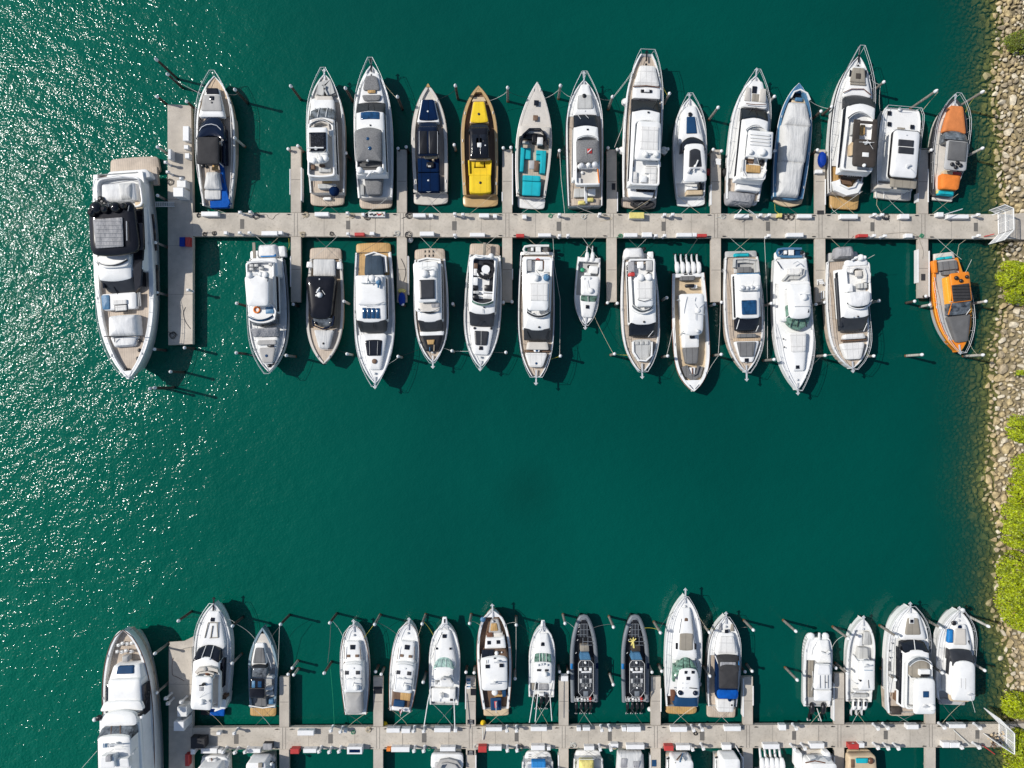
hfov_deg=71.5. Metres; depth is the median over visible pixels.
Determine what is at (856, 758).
motor yacht
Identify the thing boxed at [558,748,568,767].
finger pier
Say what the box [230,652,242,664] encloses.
mooring pile
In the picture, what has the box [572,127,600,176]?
side windows
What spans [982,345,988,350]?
boulder
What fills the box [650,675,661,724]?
finger pier
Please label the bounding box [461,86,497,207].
motorboat
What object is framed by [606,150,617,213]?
finger pier
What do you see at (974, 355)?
mooring pile
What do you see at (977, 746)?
power pedestal
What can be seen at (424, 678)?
mooring pile
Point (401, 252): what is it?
finger pier
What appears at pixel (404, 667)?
trawler
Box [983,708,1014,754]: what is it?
security gate
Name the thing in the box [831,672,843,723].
finger pier
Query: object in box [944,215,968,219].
dock box
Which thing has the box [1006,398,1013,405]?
boulder
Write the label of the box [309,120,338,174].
side windows
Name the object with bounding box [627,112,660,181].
side windows
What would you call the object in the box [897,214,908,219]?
dock box
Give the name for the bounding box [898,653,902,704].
side windows
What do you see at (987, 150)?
boulder
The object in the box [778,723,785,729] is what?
locker
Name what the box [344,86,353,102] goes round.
mooring pile
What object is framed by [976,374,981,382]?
boulder
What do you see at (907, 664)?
motor yacht
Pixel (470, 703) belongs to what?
finger pier
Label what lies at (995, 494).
boulder
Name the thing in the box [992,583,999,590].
boulder
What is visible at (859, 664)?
motorboat
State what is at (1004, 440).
boulder
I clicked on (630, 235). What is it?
dock box
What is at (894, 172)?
catamaran
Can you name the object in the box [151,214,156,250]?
hull window
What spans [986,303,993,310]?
boulder
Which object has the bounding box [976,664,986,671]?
mooring pile
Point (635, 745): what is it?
dock box
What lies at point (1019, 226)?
approach ramp
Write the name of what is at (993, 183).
boulder
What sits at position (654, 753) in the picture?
finger pier
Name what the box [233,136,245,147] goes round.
mooring pile
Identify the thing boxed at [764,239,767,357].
mooring line
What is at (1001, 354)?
boulder
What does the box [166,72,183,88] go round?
mooring pile
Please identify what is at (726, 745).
dock box
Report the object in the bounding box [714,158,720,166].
boarding steps
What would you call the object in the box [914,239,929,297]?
finger pier
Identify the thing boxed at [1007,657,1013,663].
boulder
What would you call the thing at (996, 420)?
boulder
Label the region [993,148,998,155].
boulder
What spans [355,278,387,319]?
side windows
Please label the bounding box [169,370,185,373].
mooring pile
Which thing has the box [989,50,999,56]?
boulder
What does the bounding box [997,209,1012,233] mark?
wire door
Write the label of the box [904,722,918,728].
dock box
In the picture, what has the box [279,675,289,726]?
finger pier
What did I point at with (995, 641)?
boulder
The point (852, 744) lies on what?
fire cabinet
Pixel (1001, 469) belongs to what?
boulder
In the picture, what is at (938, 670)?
mooring pile
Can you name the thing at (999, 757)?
boulder
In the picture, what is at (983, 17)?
boulder
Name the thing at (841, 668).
mooring pile
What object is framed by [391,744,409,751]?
dock box
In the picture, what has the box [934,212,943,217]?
locker
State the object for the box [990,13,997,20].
boulder
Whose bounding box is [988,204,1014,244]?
security gate
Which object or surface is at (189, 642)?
boarding platform
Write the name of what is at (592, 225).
pier
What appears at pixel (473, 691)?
door mat
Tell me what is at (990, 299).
boulder
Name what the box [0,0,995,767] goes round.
water
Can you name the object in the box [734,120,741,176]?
side windows
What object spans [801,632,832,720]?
catamaran
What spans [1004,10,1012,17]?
boulder
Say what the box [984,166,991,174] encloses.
boulder
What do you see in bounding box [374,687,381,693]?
door mat
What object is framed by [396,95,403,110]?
mooring pile
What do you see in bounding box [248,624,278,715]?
sport boat
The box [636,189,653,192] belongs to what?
stern door
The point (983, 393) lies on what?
boulder
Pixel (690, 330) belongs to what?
motor boat
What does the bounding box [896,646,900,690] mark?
side windows
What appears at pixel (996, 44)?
boulder
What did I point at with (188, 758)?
fire cabinet
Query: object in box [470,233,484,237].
dock box
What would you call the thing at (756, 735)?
pier
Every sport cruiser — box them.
[672,93,706,206]
[705,612,740,717]
[921,92,971,201]
[929,252,975,354]
[931,606,976,710]
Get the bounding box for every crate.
[179,237,185,246]
[185,237,191,246]
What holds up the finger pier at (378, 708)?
in the water
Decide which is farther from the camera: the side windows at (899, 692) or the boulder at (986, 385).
the boulder at (986, 385)
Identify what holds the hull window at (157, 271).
in the motor yacht at (123, 224)
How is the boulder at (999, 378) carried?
on the rocky shore
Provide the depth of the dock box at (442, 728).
89.92 m
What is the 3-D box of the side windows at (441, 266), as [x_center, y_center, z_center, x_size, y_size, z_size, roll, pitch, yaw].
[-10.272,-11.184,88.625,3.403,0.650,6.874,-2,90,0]
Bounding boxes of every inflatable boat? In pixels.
[570,613,597,713]
[621,613,648,713]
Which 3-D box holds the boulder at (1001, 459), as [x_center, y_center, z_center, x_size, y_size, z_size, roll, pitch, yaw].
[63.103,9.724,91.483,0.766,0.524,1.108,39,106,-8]
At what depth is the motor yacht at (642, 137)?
88.15 m
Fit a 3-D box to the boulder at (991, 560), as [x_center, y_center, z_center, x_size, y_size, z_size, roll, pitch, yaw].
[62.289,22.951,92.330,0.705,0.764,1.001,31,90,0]
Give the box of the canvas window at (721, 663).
[720,662,735,665]
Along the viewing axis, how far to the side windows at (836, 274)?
88.01 m
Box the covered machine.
[263,741,273,749]
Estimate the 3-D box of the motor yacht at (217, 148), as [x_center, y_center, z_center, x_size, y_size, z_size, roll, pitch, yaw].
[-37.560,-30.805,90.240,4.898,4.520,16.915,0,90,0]
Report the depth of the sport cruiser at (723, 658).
89.60 m
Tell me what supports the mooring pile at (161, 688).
in the water
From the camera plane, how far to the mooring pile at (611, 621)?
89.53 m
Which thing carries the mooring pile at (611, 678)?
in the water
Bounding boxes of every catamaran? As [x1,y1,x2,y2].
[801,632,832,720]
[871,105,924,200]
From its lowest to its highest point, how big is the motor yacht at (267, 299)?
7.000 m
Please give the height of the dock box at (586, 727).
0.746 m
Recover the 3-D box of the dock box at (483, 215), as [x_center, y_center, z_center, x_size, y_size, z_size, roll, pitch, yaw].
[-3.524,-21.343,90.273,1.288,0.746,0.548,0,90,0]
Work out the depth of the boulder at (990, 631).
92.33 m
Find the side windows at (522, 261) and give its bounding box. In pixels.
[522,261,551,326]
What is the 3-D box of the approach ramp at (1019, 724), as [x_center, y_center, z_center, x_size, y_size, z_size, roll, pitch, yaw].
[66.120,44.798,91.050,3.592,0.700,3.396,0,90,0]
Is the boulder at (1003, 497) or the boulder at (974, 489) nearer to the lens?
the boulder at (1003, 497)
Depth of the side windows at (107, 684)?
87.10 m
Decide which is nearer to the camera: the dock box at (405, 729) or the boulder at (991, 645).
the dock box at (405, 729)
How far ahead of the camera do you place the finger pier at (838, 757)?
90.67 m
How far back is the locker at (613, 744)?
89.98 m
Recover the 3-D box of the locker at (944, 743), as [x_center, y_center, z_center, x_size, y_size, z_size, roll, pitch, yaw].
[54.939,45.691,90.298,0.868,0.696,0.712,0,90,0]
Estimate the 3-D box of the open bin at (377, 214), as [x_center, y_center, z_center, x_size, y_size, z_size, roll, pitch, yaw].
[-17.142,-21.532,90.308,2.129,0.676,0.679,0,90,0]
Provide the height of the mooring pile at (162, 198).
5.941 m
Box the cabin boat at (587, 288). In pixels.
[574,245,600,329]
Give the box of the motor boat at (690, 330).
[671,253,709,391]
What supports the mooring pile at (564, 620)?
in the water
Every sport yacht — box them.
[306,248,343,363]
[663,588,701,713]
[770,252,814,394]
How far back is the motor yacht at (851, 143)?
88.35 m
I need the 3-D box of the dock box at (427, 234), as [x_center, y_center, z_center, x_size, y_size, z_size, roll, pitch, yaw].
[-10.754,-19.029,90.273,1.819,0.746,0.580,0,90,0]
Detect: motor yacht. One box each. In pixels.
[87,157,160,378]
[92,626,163,767]
[191,597,233,715]
[195,70,238,208]
[198,750,231,767]
[245,242,289,373]
[246,750,276,767]
[306,67,346,206]
[354,57,393,209]
[354,243,394,388]
[413,248,448,367]
[431,749,463,767]
[464,243,501,370]
[517,252,554,384]
[522,750,552,767]
[565,71,603,209]
[573,749,602,767]
[616,748,643,767]
[620,247,659,378]
[621,49,662,209]
[665,750,692,767]
[712,750,739,767]
[721,251,764,380]
[724,68,772,207]
[792,748,836,767]
[822,246,873,372]
[825,45,877,209]
[845,749,876,767]
[881,602,935,715]
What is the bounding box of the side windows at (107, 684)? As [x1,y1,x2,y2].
[106,684,107,712]
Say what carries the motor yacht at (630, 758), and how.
on the water
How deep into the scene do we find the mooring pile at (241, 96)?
89.64 m
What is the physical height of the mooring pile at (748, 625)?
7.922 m
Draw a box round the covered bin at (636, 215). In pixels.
[629,212,643,219]
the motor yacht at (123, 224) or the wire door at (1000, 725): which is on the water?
the motor yacht at (123, 224)
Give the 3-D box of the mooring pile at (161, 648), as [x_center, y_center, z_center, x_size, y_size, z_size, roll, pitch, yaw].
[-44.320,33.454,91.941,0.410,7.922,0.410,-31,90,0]
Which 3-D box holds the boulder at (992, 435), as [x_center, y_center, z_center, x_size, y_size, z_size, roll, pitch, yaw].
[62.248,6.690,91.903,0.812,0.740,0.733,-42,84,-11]
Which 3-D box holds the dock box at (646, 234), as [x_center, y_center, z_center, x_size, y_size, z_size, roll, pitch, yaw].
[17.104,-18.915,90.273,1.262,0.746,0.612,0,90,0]
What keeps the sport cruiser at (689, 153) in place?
on the water
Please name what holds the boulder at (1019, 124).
on the rocky shore
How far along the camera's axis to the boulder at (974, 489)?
92.38 m
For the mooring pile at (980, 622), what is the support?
in the water
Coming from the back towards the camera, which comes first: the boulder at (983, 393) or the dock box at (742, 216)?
the boulder at (983, 393)
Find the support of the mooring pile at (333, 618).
in the water
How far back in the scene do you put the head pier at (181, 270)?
90.66 m
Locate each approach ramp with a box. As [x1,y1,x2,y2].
[1012,721,1023,728]
[1014,213,1023,240]
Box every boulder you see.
[972,486,977,493]
[975,473,984,481]
[976,363,981,372]
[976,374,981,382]
[978,491,983,497]
[979,390,987,395]
[980,71,990,82]
[980,103,986,110]
[980,404,987,408]
[981,14,985,21]
[981,318,986,326]
[981,496,987,502]
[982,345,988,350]
[983,382,990,388]
[983,437,989,442]
[983,466,990,471]
[984,147,990,154]
[984,154,990,159]
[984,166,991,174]
[984,409,993,414]
[984,424,991,431]
[984,474,992,484]
[984,526,991,531]
[984,532,987,540]
[984,597,993,607]
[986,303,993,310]
[986,373,993,380]
[986,628,994,633]
[987,256,995,264]
[987,330,995,334]
[988,297,993,303]
[988,536,997,542]
[988,557,994,564]
[988,642,993,649]
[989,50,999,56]
[989,118,996,124]
[989,181,996,186]
[989,361,995,367]
[989,433,996,437]
[989,570,996,577]
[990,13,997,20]
[990,69,996,75]
[990,199,997,206]
[991,637,1000,644]
[992,41,999,47]
[992,446,1000,454]
[992,491,999,498]
[992,546,1000,553]
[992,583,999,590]
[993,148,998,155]
[993,374,1005,381]
[993,416,1000,424]
[994,155,999,162]
[994,250,1000,255]
[994,624,999,631]
[995,75,1002,81]
[995,541,1004,546]
[995,678,1001,686]
[995,754,1003,759]
[996,170,1001,177]
[996,358,1002,364]
[996,518,1006,526]
[996,654,1003,660]
[997,25,1005,29]
[997,191,1005,197]
[998,99,1005,104]
[998,337,1005,343]
[998,351,1004,357]
[998,364,1007,373]
[998,457,1006,461]
[998,466,1005,472]
[999,303,1007,309]
[1000,329,1006,334]
[1000,494,1007,500]
[1000,628,1006,635]
[1001,164,1008,171]
[1001,437,1008,443]
[1001,443,1012,453]
[1002,151,1009,157]
[1003,17,1008,22]
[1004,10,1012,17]
[1004,128,1012,135]
[1005,28,1012,34]
[1005,674,1013,683]
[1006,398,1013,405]
[1006,639,1013,647]
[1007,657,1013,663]
[1009,94,1016,105]
[1009,322,1018,328]
[1010,58,1016,64]
[1010,142,1018,146]
[1013,105,1022,111]
[1013,146,1020,153]
[1013,186,1021,190]
[1013,308,1019,313]
[1014,203,1023,209]
[1015,121,1022,126]
[1018,644,1023,651]
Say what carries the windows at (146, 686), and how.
in the motor yacht at (131, 730)
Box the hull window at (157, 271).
[156,265,158,295]
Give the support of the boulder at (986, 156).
on the rocky shore
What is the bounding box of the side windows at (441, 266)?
[417,266,442,319]
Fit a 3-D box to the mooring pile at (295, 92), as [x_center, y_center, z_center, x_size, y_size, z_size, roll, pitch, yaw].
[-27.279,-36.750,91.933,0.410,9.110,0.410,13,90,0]
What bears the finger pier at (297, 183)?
on the water
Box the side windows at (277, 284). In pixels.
[276,276,278,311]
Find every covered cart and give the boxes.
[191,734,200,747]
[197,734,208,747]
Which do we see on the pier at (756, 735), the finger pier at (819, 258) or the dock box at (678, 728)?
the dock box at (678, 728)
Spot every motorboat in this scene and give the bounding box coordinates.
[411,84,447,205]
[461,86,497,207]
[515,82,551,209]
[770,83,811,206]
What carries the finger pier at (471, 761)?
in the water
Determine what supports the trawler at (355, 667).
on the water
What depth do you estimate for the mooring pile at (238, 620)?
90.02 m
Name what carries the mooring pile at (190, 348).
in the water
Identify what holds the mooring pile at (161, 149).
in the water
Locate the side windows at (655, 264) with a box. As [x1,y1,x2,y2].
[626,264,655,322]
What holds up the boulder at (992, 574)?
on the rocky shore
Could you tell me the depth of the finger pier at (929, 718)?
90.67 m
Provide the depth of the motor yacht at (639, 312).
88.52 m
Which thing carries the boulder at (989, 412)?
on the rocky shore
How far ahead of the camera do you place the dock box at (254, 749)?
89.90 m
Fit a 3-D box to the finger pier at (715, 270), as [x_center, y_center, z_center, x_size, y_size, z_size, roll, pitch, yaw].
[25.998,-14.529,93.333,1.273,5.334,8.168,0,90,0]
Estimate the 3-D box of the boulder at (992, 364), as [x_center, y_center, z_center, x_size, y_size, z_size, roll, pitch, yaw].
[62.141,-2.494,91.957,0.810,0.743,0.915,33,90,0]
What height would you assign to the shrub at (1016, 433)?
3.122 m
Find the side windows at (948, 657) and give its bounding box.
[945,654,974,674]
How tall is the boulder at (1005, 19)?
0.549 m
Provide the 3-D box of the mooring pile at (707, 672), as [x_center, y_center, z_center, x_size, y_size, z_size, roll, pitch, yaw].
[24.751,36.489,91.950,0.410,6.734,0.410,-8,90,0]
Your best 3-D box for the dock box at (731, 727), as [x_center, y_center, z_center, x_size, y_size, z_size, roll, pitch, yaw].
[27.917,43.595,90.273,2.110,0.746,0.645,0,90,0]
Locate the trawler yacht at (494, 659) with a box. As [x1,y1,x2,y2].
[476,604,511,715]
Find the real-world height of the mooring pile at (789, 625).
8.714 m
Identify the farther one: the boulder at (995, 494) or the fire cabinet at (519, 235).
the boulder at (995, 494)
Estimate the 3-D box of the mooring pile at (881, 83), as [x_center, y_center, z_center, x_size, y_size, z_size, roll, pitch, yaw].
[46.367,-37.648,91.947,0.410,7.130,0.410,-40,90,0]
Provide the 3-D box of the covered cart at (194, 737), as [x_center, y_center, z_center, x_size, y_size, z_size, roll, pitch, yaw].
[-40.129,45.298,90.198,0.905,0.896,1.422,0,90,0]
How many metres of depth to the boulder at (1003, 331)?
91.55 m
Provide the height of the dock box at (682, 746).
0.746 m
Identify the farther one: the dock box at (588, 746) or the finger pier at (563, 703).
the finger pier at (563, 703)
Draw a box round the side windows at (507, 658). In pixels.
[480,658,507,689]
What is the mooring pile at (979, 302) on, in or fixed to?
in the water
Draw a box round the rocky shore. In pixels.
[972,0,1023,767]
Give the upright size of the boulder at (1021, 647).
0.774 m
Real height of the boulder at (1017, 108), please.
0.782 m
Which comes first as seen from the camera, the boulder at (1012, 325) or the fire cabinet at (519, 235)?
the fire cabinet at (519, 235)
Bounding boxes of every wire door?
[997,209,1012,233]
[998,724,1013,752]
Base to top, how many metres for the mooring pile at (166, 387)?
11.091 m
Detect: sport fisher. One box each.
[424,617,459,730]
[528,620,555,722]
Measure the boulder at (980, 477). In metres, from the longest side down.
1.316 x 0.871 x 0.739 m
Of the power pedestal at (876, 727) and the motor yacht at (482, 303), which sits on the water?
the motor yacht at (482, 303)
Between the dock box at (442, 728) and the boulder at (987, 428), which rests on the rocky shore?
the boulder at (987, 428)
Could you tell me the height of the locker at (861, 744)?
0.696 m
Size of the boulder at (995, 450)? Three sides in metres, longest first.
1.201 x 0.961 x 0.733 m
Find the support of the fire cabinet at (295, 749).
on the pier at (756, 735)
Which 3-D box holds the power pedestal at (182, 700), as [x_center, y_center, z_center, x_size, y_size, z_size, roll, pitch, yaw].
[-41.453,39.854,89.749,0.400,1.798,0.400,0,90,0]
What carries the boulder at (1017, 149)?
on the rocky shore
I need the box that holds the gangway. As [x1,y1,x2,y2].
[155,202,174,206]
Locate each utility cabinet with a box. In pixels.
[173,188,189,199]
[174,714,191,730]
[177,180,189,189]
[177,701,193,716]
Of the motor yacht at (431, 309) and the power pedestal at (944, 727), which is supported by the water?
the motor yacht at (431, 309)
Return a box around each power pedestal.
[164,692,172,699]
[166,697,174,704]
[179,695,187,703]
[872,722,879,730]
[881,722,889,729]
[882,742,890,750]
[892,742,900,750]
[937,721,946,729]
[971,741,981,749]
[972,722,982,729]
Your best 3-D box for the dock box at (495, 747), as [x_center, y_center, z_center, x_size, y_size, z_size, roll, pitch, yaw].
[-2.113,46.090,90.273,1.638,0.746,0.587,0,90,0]
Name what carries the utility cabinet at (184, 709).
on the head pier at (181, 666)
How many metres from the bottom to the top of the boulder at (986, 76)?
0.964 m
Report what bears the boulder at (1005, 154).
on the rocky shore
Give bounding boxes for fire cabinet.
[185,752,191,765]
[290,746,300,753]
[355,233,364,236]
[478,743,486,751]
[516,234,523,237]
[663,743,673,750]
[696,234,706,237]
[846,741,858,748]
[855,234,867,237]
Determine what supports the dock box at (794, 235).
on the pier at (592, 225)
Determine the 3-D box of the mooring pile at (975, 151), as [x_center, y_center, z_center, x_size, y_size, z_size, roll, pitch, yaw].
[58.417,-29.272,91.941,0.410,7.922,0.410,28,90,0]
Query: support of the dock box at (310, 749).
on the pier at (756, 735)
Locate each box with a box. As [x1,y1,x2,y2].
[168,149,174,161]
[183,126,191,142]
[201,212,219,216]
[201,746,218,752]
[247,746,261,752]
[261,231,278,235]
[297,728,314,735]
[303,746,317,752]
[315,212,329,216]
[347,743,363,753]
[387,726,400,732]
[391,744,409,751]
[401,726,410,732]
[413,213,425,217]
[420,232,434,236]
[434,726,450,731]
[440,744,455,750]
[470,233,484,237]
[479,213,488,218]
[486,725,501,730]
[489,744,501,750]
[531,724,546,730]
[531,743,544,749]
[538,233,550,237]
[582,725,589,730]
[584,744,593,749]
[623,233,637,237]
[626,724,640,731]
[626,742,644,748]
[641,232,651,237]
[669,724,686,731]
[675,743,689,749]
[676,233,691,237]
[721,742,731,749]
[723,724,740,730]
[734,214,748,218]
[762,742,779,748]
[785,233,803,237]
[796,214,811,218]
[808,741,824,748]
[838,214,857,219]
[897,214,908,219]
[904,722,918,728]
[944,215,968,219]
[946,722,965,727]
[947,740,959,747]
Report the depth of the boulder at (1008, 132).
91.28 m
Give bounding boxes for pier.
[167,104,194,344]
[169,645,194,767]
[193,213,1015,239]
[193,722,1015,749]
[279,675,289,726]
[279,749,289,767]
[290,147,303,212]
[290,237,301,302]
[373,675,383,726]
[373,749,383,767]
[397,150,406,212]
[397,237,409,302]
[465,675,475,725]
[466,749,476,767]
[502,150,512,212]
[502,237,512,302]
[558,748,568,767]
[559,675,568,725]
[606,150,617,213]
[606,238,616,302]
[648,748,660,767]
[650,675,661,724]
[709,150,720,213]
[710,238,720,302]
[741,675,753,724]
[741,748,752,767]
[814,150,825,213]
[814,238,824,302]
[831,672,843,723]
[831,748,843,767]
[914,150,928,213]
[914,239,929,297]
[923,747,935,767]
[924,676,935,723]
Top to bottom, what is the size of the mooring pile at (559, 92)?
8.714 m
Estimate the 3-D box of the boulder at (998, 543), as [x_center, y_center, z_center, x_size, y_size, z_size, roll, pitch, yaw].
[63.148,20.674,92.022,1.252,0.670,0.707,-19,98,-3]
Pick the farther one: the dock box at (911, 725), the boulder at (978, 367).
the boulder at (978, 367)
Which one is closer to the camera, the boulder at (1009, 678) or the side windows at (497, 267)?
the side windows at (497, 267)
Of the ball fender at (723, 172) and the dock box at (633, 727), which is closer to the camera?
the dock box at (633, 727)
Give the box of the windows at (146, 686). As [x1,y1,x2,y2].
[142,681,149,714]
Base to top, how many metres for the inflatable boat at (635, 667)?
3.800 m
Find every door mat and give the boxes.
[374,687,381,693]
[471,689,475,694]
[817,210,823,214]
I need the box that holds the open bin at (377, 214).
[368,212,385,217]
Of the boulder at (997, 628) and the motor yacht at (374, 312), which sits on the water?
the motor yacht at (374, 312)
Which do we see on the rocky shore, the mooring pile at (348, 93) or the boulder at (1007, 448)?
the boulder at (1007, 448)
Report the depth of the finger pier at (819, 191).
90.67 m
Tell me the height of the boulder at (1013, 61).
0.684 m
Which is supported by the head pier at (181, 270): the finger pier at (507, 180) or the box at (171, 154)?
the box at (171, 154)
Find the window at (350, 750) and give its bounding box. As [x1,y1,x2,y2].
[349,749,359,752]
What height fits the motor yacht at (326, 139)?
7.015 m
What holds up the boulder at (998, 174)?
on the rocky shore
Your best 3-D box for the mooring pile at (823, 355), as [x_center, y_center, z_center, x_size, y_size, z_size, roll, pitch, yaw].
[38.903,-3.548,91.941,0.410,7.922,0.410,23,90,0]
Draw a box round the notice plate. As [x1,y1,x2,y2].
[467,750,473,754]
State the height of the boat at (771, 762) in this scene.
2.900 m
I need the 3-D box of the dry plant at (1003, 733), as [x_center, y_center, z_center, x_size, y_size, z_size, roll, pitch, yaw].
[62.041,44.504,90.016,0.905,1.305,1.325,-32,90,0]
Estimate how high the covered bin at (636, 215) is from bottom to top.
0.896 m
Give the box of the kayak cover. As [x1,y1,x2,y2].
[817,152,825,167]
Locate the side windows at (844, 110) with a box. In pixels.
[838,106,846,167]
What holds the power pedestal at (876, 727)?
on the pier at (756, 735)
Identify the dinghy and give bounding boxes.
[522,245,550,254]
[630,200,654,208]
[776,247,803,257]
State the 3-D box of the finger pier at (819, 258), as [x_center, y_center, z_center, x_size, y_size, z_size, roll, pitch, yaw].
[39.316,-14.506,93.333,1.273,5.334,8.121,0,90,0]
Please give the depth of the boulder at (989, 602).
91.99 m
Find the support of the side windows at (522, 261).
in the motor yacht at (536, 307)
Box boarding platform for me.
[170,636,194,648]
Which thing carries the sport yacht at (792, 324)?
on the water
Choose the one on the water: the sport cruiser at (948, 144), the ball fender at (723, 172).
the sport cruiser at (948, 144)
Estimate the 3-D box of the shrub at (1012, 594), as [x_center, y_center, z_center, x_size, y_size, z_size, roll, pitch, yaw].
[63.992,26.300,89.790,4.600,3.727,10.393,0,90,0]
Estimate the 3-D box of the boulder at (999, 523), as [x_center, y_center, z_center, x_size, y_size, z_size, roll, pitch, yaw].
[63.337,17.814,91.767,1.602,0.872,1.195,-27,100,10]
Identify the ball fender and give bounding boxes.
[661,147,666,153]
[721,168,725,176]
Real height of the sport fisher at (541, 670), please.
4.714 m
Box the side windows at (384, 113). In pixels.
[384,113,387,171]
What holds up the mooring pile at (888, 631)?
in the water
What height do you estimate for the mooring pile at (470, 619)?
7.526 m
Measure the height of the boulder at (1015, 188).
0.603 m
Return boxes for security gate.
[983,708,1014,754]
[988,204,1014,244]
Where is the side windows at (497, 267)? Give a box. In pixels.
[468,267,497,311]
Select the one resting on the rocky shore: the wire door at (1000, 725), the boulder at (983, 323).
the boulder at (983, 323)
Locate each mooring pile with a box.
[153,348,166,351]
[153,386,175,389]
[153,641,169,654]
[154,57,178,79]
[154,241,167,247]
[155,95,167,105]
[155,681,168,694]
[156,145,167,154]
[156,194,167,201]
[156,291,167,295]
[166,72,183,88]
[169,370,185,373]
[177,610,192,622]
[183,346,195,349]
[185,100,195,110]
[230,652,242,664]
[231,615,244,627]
[233,88,248,104]
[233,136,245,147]
[279,613,290,625]
[285,354,296,357]
[289,84,301,100]
[291,659,298,669]
[322,660,332,674]
[328,612,337,624]
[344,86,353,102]
[344,151,351,160]
[373,613,381,625]
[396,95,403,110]
[421,613,426,625]
[422,671,427,683]
[454,84,458,100]
[468,613,472,624]
[506,86,508,102]
[557,84,561,99]
[562,613,566,624]
[607,95,613,109]
[608,615,614,628]
[608,672,614,685]
[653,620,661,633]
[663,92,670,104]
[700,621,710,633]
[702,665,711,677]
[708,106,719,120]
[742,619,754,631]
[745,663,753,672]
[762,358,775,361]
[782,619,797,632]
[784,666,798,681]
[812,110,822,119]
[812,354,826,357]
[821,105,832,115]
[831,625,849,639]
[834,662,848,674]
[873,80,885,91]
[878,624,898,637]
[879,667,896,680]
[904,353,923,356]
[908,89,937,108]
[919,303,931,307]
[923,618,942,629]
[932,665,943,674]
[961,90,984,105]
[962,353,984,357]
[964,613,990,627]
[968,147,984,156]
[971,300,987,304]
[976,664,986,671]
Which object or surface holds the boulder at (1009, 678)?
on the rocky shore
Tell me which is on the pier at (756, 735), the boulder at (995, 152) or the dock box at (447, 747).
the dock box at (447, 747)
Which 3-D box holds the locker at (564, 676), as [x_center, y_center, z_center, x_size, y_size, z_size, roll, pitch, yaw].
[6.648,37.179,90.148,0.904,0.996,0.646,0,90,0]
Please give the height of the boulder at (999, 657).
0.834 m
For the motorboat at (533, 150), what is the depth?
90.30 m
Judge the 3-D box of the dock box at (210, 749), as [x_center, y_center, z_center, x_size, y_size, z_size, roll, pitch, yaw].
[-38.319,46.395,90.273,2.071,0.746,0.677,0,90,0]
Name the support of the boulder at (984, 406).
on the rocky shore
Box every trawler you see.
[340,619,369,714]
[389,617,419,715]
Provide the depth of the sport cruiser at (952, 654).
89.16 m
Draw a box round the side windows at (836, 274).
[835,272,840,316]
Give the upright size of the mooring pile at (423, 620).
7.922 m
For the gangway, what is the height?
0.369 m
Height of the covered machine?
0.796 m
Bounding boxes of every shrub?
[993,550,1023,631]
[995,260,1023,305]
[996,472,1023,549]
[1000,689,1023,719]
[1000,727,1023,767]
[1001,28,1023,56]
[1004,414,1023,443]
[1008,453,1023,474]
[1013,370,1023,375]
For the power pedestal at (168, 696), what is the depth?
89.38 m
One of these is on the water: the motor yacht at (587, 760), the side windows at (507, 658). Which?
the motor yacht at (587, 760)
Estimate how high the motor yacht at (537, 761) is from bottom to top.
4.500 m
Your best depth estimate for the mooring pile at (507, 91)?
89.17 m
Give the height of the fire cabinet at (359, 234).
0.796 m
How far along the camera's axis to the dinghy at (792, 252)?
90.42 m
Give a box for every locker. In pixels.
[184,145,190,150]
[185,153,191,159]
[191,748,197,753]
[561,673,567,680]
[610,741,617,747]
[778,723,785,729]
[814,170,822,173]
[856,741,864,747]
[903,234,912,238]
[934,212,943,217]
[940,740,949,747]
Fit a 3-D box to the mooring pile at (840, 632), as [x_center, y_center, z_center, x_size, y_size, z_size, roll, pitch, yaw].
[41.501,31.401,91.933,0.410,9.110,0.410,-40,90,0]
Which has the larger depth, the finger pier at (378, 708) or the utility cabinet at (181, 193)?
the finger pier at (378, 708)
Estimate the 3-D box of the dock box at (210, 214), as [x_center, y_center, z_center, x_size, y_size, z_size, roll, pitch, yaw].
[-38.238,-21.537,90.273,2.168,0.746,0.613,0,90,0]
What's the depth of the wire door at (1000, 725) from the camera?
88.96 m
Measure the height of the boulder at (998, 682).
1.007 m
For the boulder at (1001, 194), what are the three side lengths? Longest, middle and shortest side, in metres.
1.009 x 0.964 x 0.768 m
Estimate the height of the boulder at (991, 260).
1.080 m
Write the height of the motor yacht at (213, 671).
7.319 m
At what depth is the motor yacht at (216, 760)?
90.10 m
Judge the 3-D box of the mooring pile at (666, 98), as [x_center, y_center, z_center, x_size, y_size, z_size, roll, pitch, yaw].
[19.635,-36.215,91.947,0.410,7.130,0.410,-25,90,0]
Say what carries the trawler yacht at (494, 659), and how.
on the water
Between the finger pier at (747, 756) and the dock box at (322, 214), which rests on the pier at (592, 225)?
the dock box at (322, 214)
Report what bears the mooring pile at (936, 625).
in the water
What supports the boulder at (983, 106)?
on the rocky shore
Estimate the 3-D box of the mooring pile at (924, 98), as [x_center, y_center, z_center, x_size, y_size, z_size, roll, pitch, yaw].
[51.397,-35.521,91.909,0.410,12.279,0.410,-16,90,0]
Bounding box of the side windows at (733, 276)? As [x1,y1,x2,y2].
[732,276,760,317]

